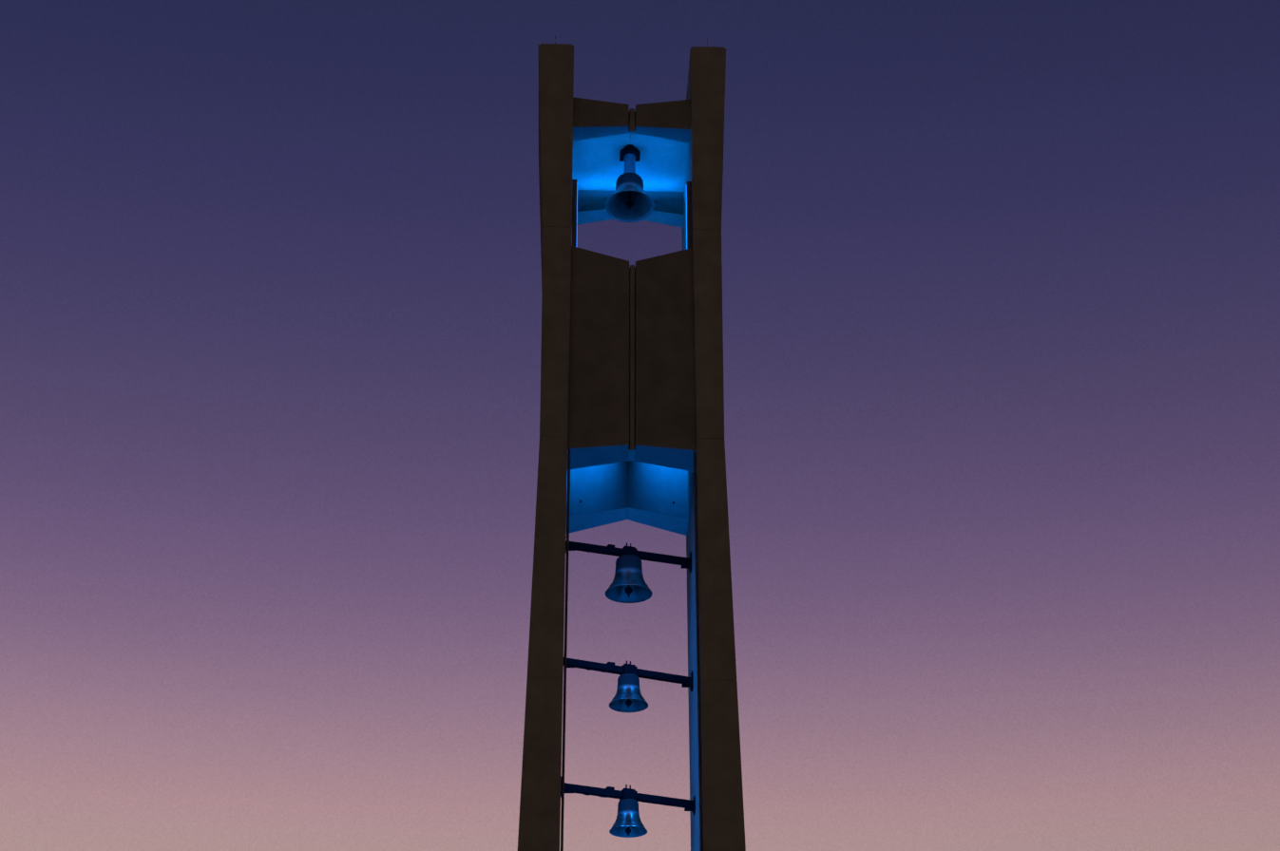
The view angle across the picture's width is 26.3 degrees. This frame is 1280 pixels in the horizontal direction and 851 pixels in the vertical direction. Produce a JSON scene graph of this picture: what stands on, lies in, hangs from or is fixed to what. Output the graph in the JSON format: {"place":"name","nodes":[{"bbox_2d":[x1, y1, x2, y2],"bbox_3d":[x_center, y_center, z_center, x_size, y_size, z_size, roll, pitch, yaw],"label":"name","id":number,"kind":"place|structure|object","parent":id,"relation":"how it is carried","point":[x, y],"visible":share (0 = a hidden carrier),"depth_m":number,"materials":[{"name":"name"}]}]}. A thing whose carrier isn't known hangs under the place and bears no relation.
{"place":"outdoors","nodes":[
{"label":"outdoors","id":0,"kind":"place"},
{"bbox_2d":[517,35,573,850],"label":"pylon","id":1,"kind":"object","parent":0,"point":[540,817],"visible":1,"depth_m":41.57,"materials":[{"name":"concrete"}]},
{"bbox_2d":[571,190,615,226],"bbox_3d":[-0.822,-3.849,47.177,1.255,0.616,0.638,-1,-27,3],"label":"panel","id":2,"kind":"object","parent":1,"relation":"attached to","point":[591,205],"visible":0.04,"depth_m":46.96,"materials":[{"name":"concrete"}]},
{"bbox_2d":[565,460,628,534],"bbox_3d":[-0.839,-0.098,45.030,1.558,3.632,0.619,-14,-30,26],"label":"panel","id":3,"kind":"object","parent":1,"relation":"attached to","point":[601,492],"visible":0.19,"depth_m":44.15,"materials":[{"name":"concrete"}]},
{"bbox_2d":[567,246,629,469],"bbox_3d":[-0.697,-1.122,42.984,1.180,3.632,0.756,-4,-27,8],"label":"front panel","id":4,"kind":"object","parent":1,"relation":"attached to","point":[598,428],"visible":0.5,"depth_m":42.49,"materials":[{"name":"concrete"}]},
{"bbox_2d":[628,267,635,461],"bbox_3d":[-0.129,-0.979,42.815,0.180,3.216,0.404,1,-27,-2],"label":"seam","id":5,"kind":"object","parent":4,"relation":"attached to","point":[631,456],"visible":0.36,"depth_m":42.63,"materials":[{"name":"black"}]},
{"bbox_2d":[630,265,634,453],"bbox_3d":[-0.120,-1.058,42.551,0.073,3.250,0.120,1,-27,-2],"label":"center strip","id":6,"kind":"object","parent":4,"relation":"attached to","point":[632,358],"visible":1,"depth_m":42.47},
{"bbox_2d":[572,133,630,191],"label":"ceiling slab","id":7,"kind":"structure","parent":1,"relation":"attached to","point":[598,164],"depth_m":46.15,"materials":[{"name":"concrete"}]},
{"bbox_2d":[619,144,640,173],"bbox_3d":[-0.171,-4.344,45.708,0.340,0.574,0.399,1,-27,-2],"label":"bell hanger","id":8,"kind":"object","parent":7,"relation":"hanging from","point":[629,155],"visible":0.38,"depth_m":45.64,"materials":[{"name":"black metal"}]},
{"bbox_2d":[605,172,653,222],"bbox_3d":[-0.171,-3.861,45.478,0.811,0.584,0.811,1,-37,-2],"label":"bell","id":9,"kind":"object","parent":8,"relation":"hanging from","point":[617,208],"visible":0.96,"depth_m":45.52,"materials":[{"name":"grey metal"}]},
{"bbox_2d":[625,191,633,209],"bbox_3d":[-0.171,-3.827,45.453,0.138,0.587,0.138,1,-37,-2],"label":"bell clapper","id":10,"kind":"object","parent":9,"relation":"attached to","point":[629,203],"visible":0.92,"depth_m":45.30,"materials":[{"name":"black metal"}]},
{"bbox_2d":[573,96,629,141],"bbox_3d":[-0.732,-5.027,44.825,1.112,0.616,0.464,-1,-27,2],"label":"front panel","id":11,"kind":"object","parent":1,"relation":"attached to","point":[592,119],"visible":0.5,"depth_m":44.60,"materials":[{"name":"concrete"}]},
{"bbox_2d":[629,108,634,134],"bbox_3d":[-0.128,-4.956,44.628,0.088,0.433,0.120,1,-27,-2],"label":"center strip","id":12,"kind":"object","parent":11,"relation":"attached to","point":[631,121],"visible":1,"depth_m":44.57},
{"bbox_2d":[628,111,635,133],"bbox_3d":[-0.131,-4.958,44.729,0.180,0.399,0.039,1,-27,-2],"label":"seam","id":13,"kind":"object","parent":11,"relation":"attached to","point":[628,122],"visible":0.29,"depth_m":44.71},
{"bbox_2d":[560,776,695,815],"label":"bell beam","id":14,"kind":"structure","parent":1,"relation":"attached to","point":[625,792],"depth_m":41.03,"materials":[{"name":"black metal"}]},
{"bbox_2d":[609,799,647,838],"bbox_3d":[-0.175,5.832,40.961,0.569,0.519,0.569,1,-27,-2],"label":"bell","id":15,"kind":"object","parent":14,"relation":"hanging from","point":[628,813],"visible":0.98,"depth_m":40.88,"materials":[{"name":"metal"}]},
{"bbox_2d":[625,825,630,836],"bbox_3d":[-0.175,5.890,40.932,0.097,0.522,0.097,1,-27,-2],"label":"bell clapper","id":16,"kind":"object","parent":15,"relation":"attached to","point":[627,831],"visible":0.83,"depth_m":40.82,"materials":[{"name":"black metal"}]},
{"bbox_2d":[563,651,693,691],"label":"bell beam","id":17,"kind":"structure","parent":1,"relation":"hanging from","point":[626,668],"depth_m":41.93,"materials":[{"name":"black metal"}]},
{"bbox_2d":[609,673,648,712],"bbox_3d":[-0.175,4.042,41.855,0.605,0.514,0.605,1,-27,-2],"label":"bell","id":18,"kind":"object","parent":17,"relation":"hanging from","point":[628,687],"visible":1,"depth_m":41.78,"materials":[{"name":"metal"}]},
{"bbox_2d":[625,699,631,707],"bbox_3d":[-0.175,4.087,41.833,0.103,0.486,0.103,1,-27,-2],"label":"bell clapper","id":19,"kind":"object","parent":18,"relation":"attached to","point":[628,702],"visible":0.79,"depth_m":41.73,"materials":[{"name":"black metal"}]},
{"bbox_2d":[565,536,691,573],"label":"bell beam","id":20,"kind":"structure","parent":1,"relation":"attached to","point":[613,550],"depth_m":42.75,"materials":[{"name":"black metal"}]},
{"bbox_2d":[605,554,652,603],"bbox_3d":[-0.175,2.328,42.642,0.740,0.644,0.740,1,-27,-2],"label":"bell","id":21,"kind":"object","parent":20,"relation":"hanging from","point":[628,570],"depth_m":42.56,"materials":[{"name":"metal"}]},
{"bbox_2d":[625,585,632,596],"bbox_3d":[-0.175,2.381,42.615,0.126,0.617,0.126,1,-27,-2],"label":"bell clapper","id":22,"kind":"object","parent":21,"relation":"attached to","point":[628,590],"visible":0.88,"depth_m":42.48,"materials":[{"name":"black metal"}]},
{"bbox_2d":[560,179,702,850],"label":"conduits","id":23,"kind":"object","parent":1,"relation":"attached to","point":[689,211],"visible":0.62,"depth_m":40.85,"materials":[{"name":"metal"}]},
{"bbox_2d":[576,189,687,248],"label":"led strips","id":24,"kind":"object","parent":23,"relation":"attached to","point":[686,216],"visible":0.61,"depth_m":43.93,"materials":[{"name":"blue plastic"}]},
{"bbox_2d":[0,0,1279,850],"label":"sky","id":25,"kind":"structure","parent":0,"point":[1001,278],"materials":[{"name":"purple"}]},
{"bbox_2d":[681,46,745,850],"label":"pylon","id":26,"kind":"object","parent":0,"point":[723,828],"visible":0.81,"depth_m":41.81,"materials":[{"name":"concrete"}]},
{"bbox_2d":[627,460,688,535],"bbox_3d":[0.416,-0.080,45.066,1.556,3.632,0.620,16,-31,-30],"label":"panel","id":27,"kind":"object","parent":26,"relation":"attached to","point":[655,491],"visible":0.25,"depth_m":44.19,"materials":[{"name":"concrete"}]},
{"bbox_2d":[630,133,687,191],"bbox_3d":[0.412,-4.479,46.136,1.182,0.050,2.014,1,-27,-2],"label":"wall panel","id":28,"kind":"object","parent":26,"relation":"attached to","point":[660,165],"depth_m":46.17,"materials":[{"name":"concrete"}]},
{"bbox_2d":[635,99,691,143],"bbox_3d":[0.464,-5.009,44.860,1.111,0.616,0.464,3,-27,-6],"label":"front panel","id":29,"kind":"object","parent":26,"relation":"attached to","point":[668,120],"visible":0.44,"depth_m":44.62,"materials":[{"name":"concrete"}]},
{"bbox_2d":[643,191,684,228],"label":"panel","id":30,"kind":"object","parent":26,"relation":"attached to","point":[668,208],"visible":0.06,"depth_m":47.00,"materials":[{"name":"concrete"}]},
{"bbox_2d":[634,248,696,472],"bbox_3d":[0.430,-1.105,43.017,1.177,3.632,0.757,6,-27,-11],"label":"front panel","id":31,"kind":"object","parent":26,"relation":"attached to","point":[665,428],"visible":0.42,"depth_m":42.52,"materials":[{"name":"concrete"}]}
]}

